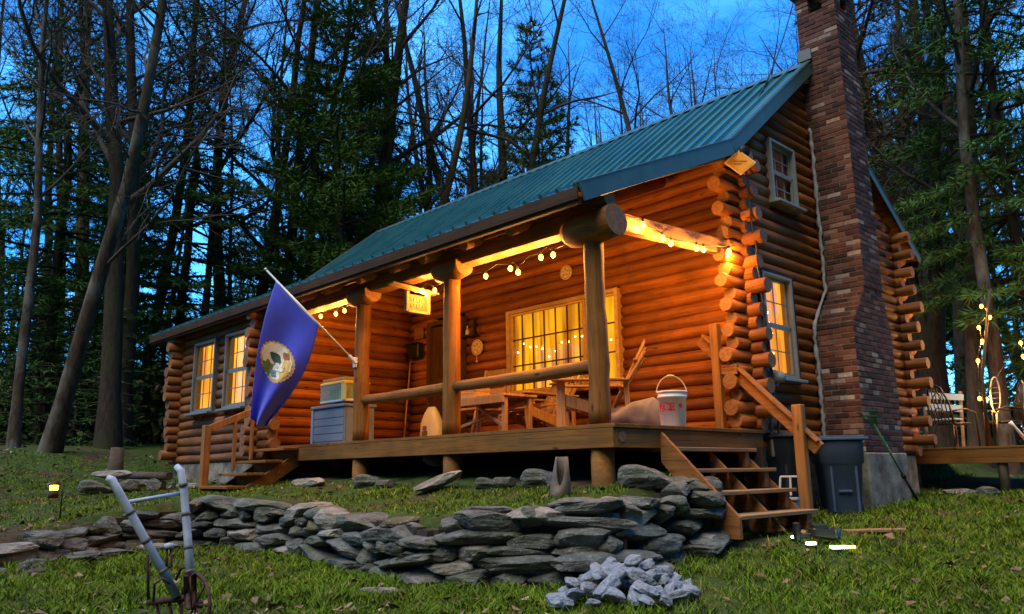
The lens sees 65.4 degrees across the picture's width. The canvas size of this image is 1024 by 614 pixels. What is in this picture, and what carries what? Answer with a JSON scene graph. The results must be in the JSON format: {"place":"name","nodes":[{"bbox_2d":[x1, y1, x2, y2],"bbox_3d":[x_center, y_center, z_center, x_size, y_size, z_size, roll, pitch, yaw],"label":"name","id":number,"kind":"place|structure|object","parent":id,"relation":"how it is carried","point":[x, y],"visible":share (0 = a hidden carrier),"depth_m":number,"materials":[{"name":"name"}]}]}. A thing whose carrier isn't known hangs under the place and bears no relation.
{"place":"outdoors","nodes":[
{"label":"outdoors","id":0,"kind":"place"},
{"bbox_2d":[420,407,441,435],"bbox_3d":[-1.275,1.882,12.605,0.219,0.600,0.470,10,-16,-43],"label":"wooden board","id":1,"kind":"object","parent":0,"point":[431,423],"visible":0.69,"depth_m":12.51,"materials":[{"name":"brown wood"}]},
{"bbox_2d":[0,441,1023,613],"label":"ground","id":2,"kind":"structure","parent":0,"point":[475,469],"depth_m":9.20,"materials":[{"name":"green plant"}]},
{"bbox_2d":[0,290,36,444],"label":"sapling","id":3,"kind":"object","parent":2,"relation":"on","point":[2,294],"visible":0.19,"depth_m":21.01,"materials":[{"name":"green plant"}]},
{"bbox_2d":[0,0,71,354],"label":"bare tree","id":4,"kind":"object","parent":2,"relation":"on","point":[1,246],"visible":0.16,"depth_m":33.55,"materials":[{"name":"brown plant"}]},
{"bbox_2d":[0,271,78,444],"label":"sapling","id":5,"kind":"object","parent":2,"relation":"on","point":[30,376],"visible":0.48,"depth_m":19.54,"materials":[{"name":"green plant"}]},
{"bbox_2d":[0,276,92,444],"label":"sapling","id":6,"kind":"object","parent":2,"relation":"on","point":[43,392],"visible":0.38,"depth_m":20.02,"materials":[{"name":"green plant"}]},
{"bbox_2d":[2,294,96,438],"bbox_3d":[-12.644,1.873,22.223,2.506,4.681,2.565,0,-12,-4],"label":"sapling","id":7,"kind":"object","parent":2,"relation":"on","point":[64,328],"visible":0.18,"depth_m":22.27,"materials":[{"name":"green plant"}]},
{"bbox_2d":[24,273,104,445],"bbox_3d":[-10.782,1.403,19.581,2.664,4.833,2.553,2,-12,-15],"label":"sapling","id":8,"kind":"object","parent":2,"relation":"on","point":[75,413],"visible":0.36,"depth_m":19.51,"materials":[{"name":"green plant"}]},
{"bbox_2d":[0,0,142,447],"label":"bare tree","id":9,"kind":"object","parent":2,"relation":"on","point":[14,436],"visible":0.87,"depth_m":17.56,"materials":[{"name":"brown plant"}]},
{"bbox_2d":[0,0,164,420],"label":"bare tree","id":10,"kind":"object","parent":2,"relation":"on","point":[49,198],"visible":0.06,"depth_m":30.48,"materials":[{"name":"brown plant"}]},
{"bbox_2d":[0,114,165,440],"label":"conifer","id":11,"kind":"object","parent":2,"relation":"on","point":[93,330],"visible":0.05,"depth_m":24.52,"materials":[{"name":"green plant"}]},
{"bbox_2d":[0,0,181,407],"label":"bare tree","id":12,"kind":"object","parent":2,"relation":"on","point":[59,154],"visible":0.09,"depth_m":25.77,"materials":[{"name":"brown plant"}]},
{"bbox_2d":[78,480,111,494],"bbox_3d":[-6.131,2.651,11.731,0.470,0.219,0.311,3,-12,-16],"label":"boulder","id":13,"kind":"object","parent":2,"relation":"on","point":[91,487],"visible":0.98,"depth_m":11.62,"materials":[{"name":"stone"}]},
{"bbox_2d":[0,0,192,444],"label":"conifer","id":14,"kind":"object","parent":2,"relation":"on","point":[19,219],"visible":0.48,"depth_m":20.96,"materials":[{"name":"green plant"}]},
{"bbox_2d":[69,308,154,446],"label":"sapling","id":15,"kind":"object","parent":2,"relation":"on","point":[98,382],"visible":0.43,"depth_m":18.89,"materials":[{"name":"green plant"}]},
{"bbox_2d":[107,447,124,469],"bbox_3d":[-6.974,2.781,14.033,0.400,0.609,0.390,10,-16,-43],"label":"tree stump","id":16,"kind":"object","parent":2,"relation":"on","point":[116,459],"visible":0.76,"depth_m":13.96,"materials":[{"name":"wood"}]},
{"bbox_2d":[4,0,231,288],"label":"tree","id":17,"kind":"object","parent":2,"relation":"on","point":[137,85],"visible":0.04,"depth_m":35.39,"materials":[{"name":"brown plant"}]},
{"bbox_2d":[0,0,282,452],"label":"bare tree","id":18,"kind":"object","parent":2,"relation":"on","point":[53,438],"visible":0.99,"depth_m":15.47,"materials":[{"name":"brown plant"}]},
{"bbox_2d":[0,0,291,443],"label":"bare tree","id":19,"kind":"object","parent":2,"relation":"on","point":[83,225],"visible":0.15,"depth_m":25.07,"materials":[{"name":"brown plant"}]},
{"bbox_2d":[105,464,211,613],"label":"wheel cultivator","id":20,"kind":"object","parent":2,"relation":"on","point":[190,599],"visible":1,"depth_m":4.77,"materials":[{"name":"blue paint"}]},
{"bbox_2d":[0,0,325,449],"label":"bare tree","id":21,"kind":"object","parent":2,"relation":"on","point":[108,435],"visible":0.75,"depth_m":18.77,"materials":[{"name":"brown plant"}]},
{"bbox_2d":[1,0,327,446],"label":"bare tree","id":22,"kind":"object","parent":2,"relation":"on","point":[131,295],"visible":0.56,"depth_m":20.52,"materials":[{"name":"brown plant"}]},
{"bbox_2d":[75,0,290,378],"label":"conifer","id":23,"kind":"object","parent":2,"relation":"on","point":[183,285],"visible":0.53,"depth_m":23.23,"materials":[{"name":"green plant"}]},
{"bbox_2d":[17,0,376,443],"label":"bare tree","id":24,"kind":"object","parent":2,"relation":"on","point":[144,410],"visible":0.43,"depth_m":23.63,"materials":[{"name":"brown plant"}]},
{"bbox_2d":[124,0,307,315],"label":"bare tree","id":25,"kind":"object","parent":2,"relation":"on","point":[208,269],"visible":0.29,"depth_m":24.67,"materials":[{"name":"brown plant"}]},
{"bbox_2d":[90,0,355,308],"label":"bare tree","id":26,"kind":"object","parent":2,"relation":"on","point":[219,281],"visible":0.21,"depth_m":25.03,"materials":[{"name":"brown plant"}]},
{"bbox_2d":[163,0,285,305],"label":"bare tree","id":27,"kind":"object","parent":2,"relation":"on","point":[229,279],"visible":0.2,"depth_m":26.02,"materials":[{"name":"brown plant"}]},
{"bbox_2d":[211,205,272,304],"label":"conifer","id":28,"kind":"object","parent":2,"relation":"on","point":[243,288],"visible":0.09,"depth_m":31.38,"materials":[{"name":"green plant"}]},
{"bbox_2d":[146,0,349,273],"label":"tree","id":29,"kind":"object","parent":2,"relation":"on","point":[277,156],"visible":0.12,"depth_m":29.55,"materials":[{"name":"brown plant"}]},
{"bbox_2d":[198,409,298,490],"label":"porch stairs","id":30,"kind":"structure","parent":2,"relation":"on","point":[274,467],"depth_m":11.55,"materials":[{"name":"brown wood"}]},
{"bbox_2d":[115,0,468,283],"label":"bare tree","id":31,"kind":"object","parent":2,"relation":"on","point":[292,229],"visible":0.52,"depth_m":24.14,"materials":[{"name":"brown plant"}]},
{"bbox_2d":[137,0,452,296],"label":"bare tree","id":32,"kind":"object","parent":2,"relation":"on","point":[261,289],"visible":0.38,"depth_m":24.85,"materials":[{"name":"brown plant"}]},
{"bbox_2d":[267,108,366,288],"bbox_3d":[-6.675,-1.433,27.881,4.615,12.468,4.906,10,-16,-43],"label":"conifer","id":33,"kind":"object","parent":2,"relation":"on","point":[305,265],"visible":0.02,"depth_m":27.90,"materials":[{"name":"green plant"}]},
{"bbox_2d":[233,51,419,277],"bbox_3d":[-6.314,-2.056,26.383,6.064,13.154,5.778,-10,-15,38],"label":"bare tree","id":34,"kind":"object","parent":2,"relation":"on","point":[284,233],"visible":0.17,"depth_m":26.02,"materials":[{"name":"brown plant"}]},
{"bbox_2d":[247,0,443,292],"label":"conifer","id":35,"kind":"object","parent":2,"relation":"on","point":[337,188],"visible":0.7,"depth_m":23.91,"materials":[{"name":"green plant"}]},
{"bbox_2d":[304,38,421,254],"bbox_3d":[-5.234,-2.804,28.384,5.586,15.281,5.721,7,-14,-34],"label":"conifer","id":36,"kind":"object","parent":2,"relation":"on","point":[372,190],"visible":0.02,"depth_m":28.43,"materials":[{"name":"green plant"}]},
{"bbox_2d":[0,476,732,587],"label":"dry stone wall","id":37,"kind":"structure","parent":2,"relation":"on","point":[563,538],"depth_m":6.96,"materials":[{"name":"grey stone"}]},
{"bbox_2d":[353,474,380,487],"bbox_3d":[-1.765,2.167,9.862,0.423,0.197,0.280,-2,-12,6],"label":"boulder","id":38,"kind":"object","parent":2,"relation":"on","point":[363,480],"visible":0.76,"depth_m":9.76,"materials":[{"name":"stone"}]},
{"bbox_2d":[261,0,493,244],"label":"bare tree","id":39,"kind":"object","parent":2,"relation":"on","point":[413,96],"visible":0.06,"depth_m":32.65,"materials":[{"name":"brown plant"}]},
{"bbox_2d":[255,0,532,229],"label":"bare tree","id":40,"kind":"object","parent":2,"relation":"on","point":[399,53],"visible":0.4,"depth_m":28.00,"materials":[{"name":"brown plant"}]},
{"bbox_2d":[398,139,460,218],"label":"conifer","id":41,"kind":"object","parent":2,"relation":"on","point":[430,169],"visible":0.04,"depth_m":28.36,"materials":[{"name":"green plant"}]},
{"bbox_2d":[290,0,574,223],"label":"bare tree","id":42,"kind":"object","parent":2,"relation":"on","point":[444,192],"visible":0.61,"depth_m":26.48,"materials":[{"name":"brown plant"}]},
{"bbox_2d":[413,470,461,491],"bbox_3d":[-0.794,1.900,8.660,0.591,0.121,0.252,-25,-17,12],"label":"boulder","id":43,"kind":"object","parent":2,"relation":"on","point":[438,481],"visible":1,"depth_m":8.59,"materials":[{"name":"beige stone"}]},
{"bbox_2d":[372,0,557,206],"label":"bare tree","id":44,"kind":"object","parent":2,"relation":"on","point":[472,87],"visible":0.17,"depth_m":32.17,"materials":[{"name":"brown plant"}]},
{"bbox_2d":[405,0,532,218],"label":"tree","id":45,"kind":"object","parent":2,"relation":"on","point":[481,96],"visible":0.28,"depth_m":34.55,"materials":[{"name":"brown plant"}]},
{"bbox_2d":[450,130,490,201],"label":"conifer","id":46,"kind":"object","parent":2,"relation":"on","point":[467,158],"visible":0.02,"depth_m":33.80,"materials":[{"name":"green plant"}]},
{"bbox_2d":[331,0,650,205],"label":"bare tree","id":47,"kind":"object","parent":2,"relation":"on","point":[498,94],"visible":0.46,"depth_m":28.39,"materials":[{"name":"brown plant"}]},
{"bbox_2d":[0,445,1023,613],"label":"fallen leaves","id":48,"kind":"object","parent":2,"relation":"on","point":[253,599],"depth_m":6.33,"materials":[{"name":"brown plant"}]},
{"bbox_2d":[0,329,1023,447],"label":"undergrowth","id":49,"kind":"object","parent":2,"relation":"on","point":[155,431],"visible":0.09,"depth_m":20.60,"materials":[{"name":"green plant"}]},
{"bbox_2d":[429,0,605,177],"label":"bare tree","id":50,"kind":"object","parent":2,"relation":"on","point":[568,117],"visible":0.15,"depth_m":33.06,"materials":[{"name":"brown plant"}]},
{"bbox_2d":[462,16,583,187],"bbox_3d":[1.020,-3.283,28.733,6.300,16.209,6.076,-12,-16,43],"label":"conifer","id":51,"kind":"object","parent":2,"relation":"on","point":[550,120],"visible":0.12,"depth_m":29.21,"materials":[{"name":"green plant"}]},
{"bbox_2d":[520,468,552,487],"bbox_3d":[0.309,1.720,7.942,0.470,0.219,0.311,-5,-12,17],"label":"boulder","id":52,"kind":"object","parent":2,"relation":"on","point":[533,478],"visible":0.57,"depth_m":7.84,"materials":[{"name":"stone"}]},
{"bbox_2d":[149,0,937,520],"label":"log cabin","id":53,"kind":"object","parent":2,"relation":"on","point":[805,288],"visible":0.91,"depth_m":10.97,"materials":[{"name":"wood"}]},
{"bbox_2d":[184,338,219,416],"bbox_3d":[-5.389,1.247,14.018,0.296,1.302,0.950,10,-16,-43],"label":"window","id":54,"kind":"structure","parent":53,"relation":"in","point":[206,353],"depth_m":14.19,"materials":[{"name":"yellow glass"}]},
{"bbox_2d":[215,329,247,411],"bbox_3d":[-4.507,1.045,13.113,0.296,1.302,0.930,10,-16,-43],"label":"window","id":55,"kind":"structure","parent":53,"relation":"in","point":[234,398],"depth_m":13.33,"materials":[{"name":"yellow glass"}]},
{"bbox_2d":[250,268,357,426],"bbox_3d":[-2.842,0.513,10.896,1.511,2.182,0.351,-4,-12,14],"label":"flag","id":56,"kind":"object","parent":53,"relation":"attached to","point":[291,323],"visible":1,"depth_m":10.95,"materials":[{"name":"fabric"}]},
{"bbox_2d":[310,403,376,443],"bbox_3d":[-2.456,1.712,11.576,0.560,0.548,0.910,10,-16,-43],"label":"storage box","id":57,"kind":"object","parent":53,"relation":"on","point":[331,423],"visible":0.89,"depth_m":11.35,"materials":[{"name":"wood"}]},
{"bbox_2d":[320,380,352,404],"bbox_3d":[-2.423,1.224,11.604,0.442,0.348,0.720,10,-16,-43],"label":"tote","id":58,"kind":"object","parent":57,"relation":"on","point":[341,391],"visible":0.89,"depth_m":11.40,"materials":[{"name":"white plastic"}]},
{"bbox_2d":[387,281,438,315],"bbox_3d":[-1.279,-0.168,10.370,0.741,0.507,0.140,10,-16,-43],"label":"hanging sign","id":59,"kind":"object","parent":53,"relation":"hanging from","point":[416,304],"visible":0.98,"depth_m":10.36,"materials":[{"name":"yellow wood"}]},
{"bbox_2d":[312,244,566,317],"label":"string lights","id":60,"kind":"object","parent":53,"relation":"attached to","point":[518,272],"visible":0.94,"depth_m":9.54,"materials":[{"name":"yellow glass"}]},
{"bbox_2d":[426,316,466,432],"bbox_3d":[-1.123,1.294,13.669,0.155,2.180,0.940,10,-16,-43],"label":"door","id":61,"kind":"structure","parent":53,"relation":"in","point":[434,362],"depth_m":13.92,"materials":[{"name":"brown wood"}]},
{"bbox_2d":[461,367,509,432],"bbox_3d":[-0.479,1.376,11.344,0.908,1.056,0.520,10,-16,-43],"label":"rocking chair","id":62,"kind":"object","parent":53,"relation":"on","point":[492,391],"visible":0.17,"depth_m":11.49,"materials":[{"name":"brown wood"}]},
{"bbox_2d":[461,393,536,431],"bbox_3d":[-0.264,1.407,10.161,0.569,0.505,1.100,10,-16,-43],"label":"porch table","id":63,"kind":"object","parent":53,"relation":"on","point":[506,402],"visible":0.69,"depth_m":9.97,"materials":[{"name":"brown wood"}]},
{"bbox_2d":[498,375,583,430],"bbox_3d":[0.396,1.282,10.999,1.098,1.073,0.870,8,-14,-35],"label":"adirondack chair","id":64,"kind":"object","parent":53,"relation":"on","point":[546,413],"visible":0.45,"depth_m":10.98,"materials":[{"name":"brown wood"}]},
{"bbox_2d":[506,287,624,396],"bbox_3d":[0.728,0.594,11.854,0.296,1.402,2.330,10,-16,-43],"label":"window","id":65,"kind":"structure","parent":53,"relation":"in","point":[549,334],"depth_m":12.08,"materials":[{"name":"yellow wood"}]},
{"bbox_2d":[551,339,645,426],"bbox_3d":[1.044,0.931,9.364,1.098,1.073,0.870,-3,-12,8],"label":"adirondack chair","id":66,"kind":"object","parent":53,"relation":"on","point":[566,403],"visible":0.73,"depth_m":9.08,"materials":[{"name":"brown wood"}]},
{"bbox_2d":[587,397,660,424],"bbox_3d":[1.281,1.221,9.007,0.458,0.345,0.980,10,-16,-43],"label":"cloth bundle","id":67,"kind":"object","parent":53,"relation":"on","point":[644,411],"visible":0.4,"depth_m":8.67,"materials":[{"name":"beige fabric"}]},
{"bbox_2d":[656,375,687,425],"bbox_3d":[1.694,0.988,8.429,0.318,0.554,0.318,10,-16,-43],"label":"bucket","id":68,"kind":"object","parent":53,"relation":"on","point":[672,407],"visible":0.92,"depth_m":8.30,"materials":[{"name":"white plastic"}]},
{"bbox_2d":[625,215,732,253],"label":"string lights","id":69,"kind":"object","parent":53,"relation":"attached to","point":[671,243],"visible":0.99,"depth_m":8.73,"materials":[{"name":"yellow glass"}]},
{"bbox_2d":[724,151,755,174],"bbox_3d":[2.817,-1.786,9.850,0.400,0.330,0.020,-1,-12,0],"label":"diamond sign","id":70,"kind":"object","parent":53,"relation":"attached to","point":[740,163],"visible":1,"depth_m":9.84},
{"bbox_2d":[766,341,785,456],"bbox_3d":[3.158,1.054,9.553,0.330,1.450,0.200,10,-16,-43],"label":"electric meter","id":71,"kind":"object","parent":53,"relation":"attached to","point":[779,377],"visible":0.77,"depth_m":9.56,"materials":[{"name":"grey metal"}]},
{"bbox_2d":[757,267,807,384],"bbox_3d":[3.376,0.246,10.133,0.850,1.441,0.296,10,-16,-43],"label":"window","id":72,"kind":"structure","parent":53,"relation":"in","point":[780,317],"depth_m":10.32,"materials":[{"name":"glass"}]},
{"bbox_2d":[763,137,806,214],"bbox_3d":[3.672,-1.779,10.872,0.750,0.922,0.296,10,-16,-43],"label":"window","id":73,"kind":"structure","parent":53,"relation":"in","point":[781,174],"depth_m":10.97,"materials":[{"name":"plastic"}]},
{"bbox_2d":[550,457,570,496],"bbox_3d":[0.430,1.528,7.159,0.193,0.360,0.198,10,-16,-43],"label":"hollow log","id":74,"kind":"object","parent":2,"relation":"on","point":[560,481],"visible":0.91,"depth_m":7.12,"materials":[{"name":"grey wood"}]},
{"bbox_2d":[593,574,620,599],"bbox_3d":[0.655,1.933,5.499,0.214,0.098,0.134,-30,-34,-22],"label":"loose stone","id":75,"kind":"object","parent":2,"relation":"on","point":[606,583],"visible":0.89,"depth_m":5.47,"materials":[{"name":"grey stone"}]},
{"bbox_2d":[569,0,681,154],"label":"bare tree","id":76,"kind":"object","parent":2,"relation":"on","point":[620,114],"visible":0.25,"depth_m":33.96,"materials":[{"name":"brown plant"}]},
{"bbox_2d":[540,25,716,153],"bbox_3d":[5.350,-3.520,35.578,8.265,18.856,8.668,1,-12,-11],"label":"bare tree","id":77,"kind":"object","parent":2,"relation":"on","point":[597,139],"visible":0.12,"depth_m":36.69,"materials":[{"name":"brown plant"}]},
{"bbox_2d":[521,0,749,151],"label":"bare tree","id":78,"kind":"object","parent":2,"relation":"on","point":[617,88],"visible":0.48,"depth_m":31.31,"materials":[{"name":"brown plant"}]},
{"bbox_2d":[617,464,673,489],"bbox_3d":[1.218,1.564,7.304,0.517,0.241,0.342,-3,-12,12],"label":"boulder","id":79,"kind":"object","parent":2,"relation":"on","point":[637,476],"visible":0.97,"depth_m":7.18,"materials":[{"name":"stone"}]},
{"bbox_2d":[629,3,734,107],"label":"bare tree","id":80,"kind":"object","parent":2,"relation":"on","point":[678,57],"visible":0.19,"depth_m":37.37,"materials":[{"name":"brown plant"}]},
{"bbox_2d":[578,2,797,126],"bbox_3d":[7.558,-4.487,30.733,8.337,19.064,8.748,8,-15,-37],"label":"bare tree","id":81,"kind":"object","parent":2,"relation":"on","point":[669,100],"visible":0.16,"depth_m":31.60,"materials":[{"name":"brown plant"}]},
{"bbox_2d":[652,0,765,115],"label":"bare tree","id":82,"kind":"object","parent":2,"relation":"on","point":[677,82],"visible":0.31,"depth_m":33.95,"materials":[{"name":"brown plant"}]},
{"bbox_2d":[651,323,823,539],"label":"porch stairs","id":83,"kind":"structure","parent":2,"relation":"on","point":[754,514],"depth_m":8.47,"materials":[{"name":"brown wood"}]},
{"bbox_2d":[763,432,816,508],"bbox_3d":[3.284,2.017,9.643,0.600,0.964,0.716,-10,-15,37],"label":"trash bin","id":84,"kind":"object","parent":2,"relation":"on","point":[783,461],"visible":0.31,"depth_m":9.38,"materials":[{"name":"black plastic"}]},
{"bbox_2d":[792,522,840,541],"bbox_3d":[2.750,2.026,7.184,0.422,0.170,0.176,-2,-12,5],"label":"spotlight","id":85,"kind":"object","parent":2,"relation":"on","point":[823,531],"visible":0.99,"depth_m":7.13,"materials":[{"name":"black metal"}]},
{"bbox_2d":[677,0,981,409],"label":"bare tree","id":86,"kind":"object","parent":2,"relation":"on","point":[866,76],"visible":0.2,"depth_m":25.77,"materials":[{"name":"brown plant"}]},
{"bbox_2d":[811,435,868,513],"bbox_3d":[4.010,2.072,9.792,0.600,0.951,0.716,-3,-12,8],"label":"trash bin","id":87,"kind":"object","parent":2,"relation":"on","point":[837,461],"visible":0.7,"depth_m":9.53,"materials":[{"name":"grey plastic"}]},
{"bbox_2d":[670,0,1023,447],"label":"bare tree","id":88,"kind":"object","parent":2,"relation":"on","point":[932,334],"visible":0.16,"depth_m":19.61,"materials":[{"name":"brown plant"}]},
{"bbox_2d":[789,0,925,219],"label":"conifer","id":89,"kind":"object","parent":2,"relation":"on","point":[876,137],"visible":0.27,"depth_m":20.31,"materials":[{"name":"green plant"}]},
{"bbox_2d":[857,410,918,501],"bbox_3d":[4.908,1.935,10.245,1.064,1.194,0.180,6,-13,-29],"label":"rake","id":90,"kind":"object","parent":2,"relation":"on","point":[871,422],"visible":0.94,"depth_m":10.23,"materials":[{"name":"black metal"}]},
{"bbox_2d":[754,0,1023,446],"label":"bare tree","id":91,"kind":"object","parent":2,"relation":"on","point":[916,372],"visible":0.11,"depth_m":24.39,"materials":[{"name":"brown plant"}]},
{"bbox_2d":[783,0,1023,467],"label":"bare tree","id":92,"kind":"object","parent":2,"relation":"on","point":[972,338],"visible":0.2,"depth_m":18.03,"materials":[{"name":"brown plant"}]},
{"bbox_2d":[851,0,1023,428],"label":"bare tree","id":93,"kind":"object","parent":2,"relation":"on","point":[958,342],"visible":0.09,"depth_m":25.80,"materials":[{"name":"brown plant"}]},
{"bbox_2d":[854,1,1023,300],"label":"bare tree","id":94,"kind":"object","parent":2,"relation":"on","point":[925,271],"visible":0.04,"depth_m":31.11,"materials":[{"name":"brown plant"}]},
{"bbox_2d":[860,0,1022,474],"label":"bare tree","id":95,"kind":"object","parent":2,"relation":"on","point":[1005,434],"visible":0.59,"depth_m":16.95,"materials":[{"name":"brown plant"}]},
{"bbox_2d":[865,0,1023,394],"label":"conifer","id":96,"kind":"object","parent":2,"relation":"on","point":[1004,171],"visible":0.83,"depth_m":17.84,"materials":[{"name":"green plant"}]},
{"bbox_2d":[879,0,1023,244],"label":"bare tree","id":97,"kind":"object","parent":2,"relation":"on","point":[993,188],"visible":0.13,"depth_m":26.59,"materials":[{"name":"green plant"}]},
{"bbox_2d":[882,14,1022,371],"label":"conifer","id":98,"kind":"object","parent":2,"relation":"on","point":[949,319],"visible":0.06,"depth_m":31.41,"materials":[{"name":"green plant"}]},
{"bbox_2d":[916,445,1023,491],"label":"deck","id":99,"kind":"structure","parent":2,"relation":"on","point":[1002,457],"depth_m":12.71,"materials":[{"name":"brown wood"}]},
{"bbox_2d":[918,391,965,447],"bbox_3d":[7.796,2.058,14.518,0.624,1.063,0.747,10,-16,-43],"label":"slatted bench","id":100,"kind":"object","parent":99,"relation":"on","point":[959,396],"visible":0.44,"depth_m":14.51,"materials":[{"name":"wood"}]},
{"bbox_2d":[926,384,980,447],"bbox_3d":[7.635,1.892,13.871,0.635,1.120,0.586,3,-12,-16],"label":"metal chair","id":101,"kind":"object","parent":99,"relation":"on","point":[954,423],"visible":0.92,"depth_m":13.75,"materials":[{"name":"brown metal"}]},
{"bbox_2d":[980,290,991,445],"bbox_3d":[7.979,1.008,13.316,0.354,2.618,0.059,-9,-14,34],"label":"light pole","id":102,"kind":"object","parent":99,"relation":"on","point":[982,380],"visible":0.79,"depth_m":13.33,"materials":[{"name":"brown wood"}]},
{"bbox_2d":[983,380,1023,445],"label":"metal chair","id":103,"kind":"object","parent":99,"relation":"on","point":[1019,398],"visible":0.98,"depth_m":13.51,"materials":[{"name":"brown metal"}]},
{"bbox_2d":[982,189,1023,430],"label":"conifer","id":104,"kind":"object","parent":2,"relation":"on","point":[1011,382],"visible":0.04,"depth_m":33.49,"materials":[{"name":"green plant"}]},
{"bbox_2d":[987,316,1023,439],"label":"sapling","id":105,"kind":"object","parent":2,"relation":"on","point":[1014,352],"visible":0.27,"depth_m":23.29,"materials":[{"name":"green plant"}]},
{"bbox_2d":[0,0,1023,402],"label":"sky","id":106,"kind":"structure","parent":0,"point":[726,7],"materials":[{"name":"blue"}]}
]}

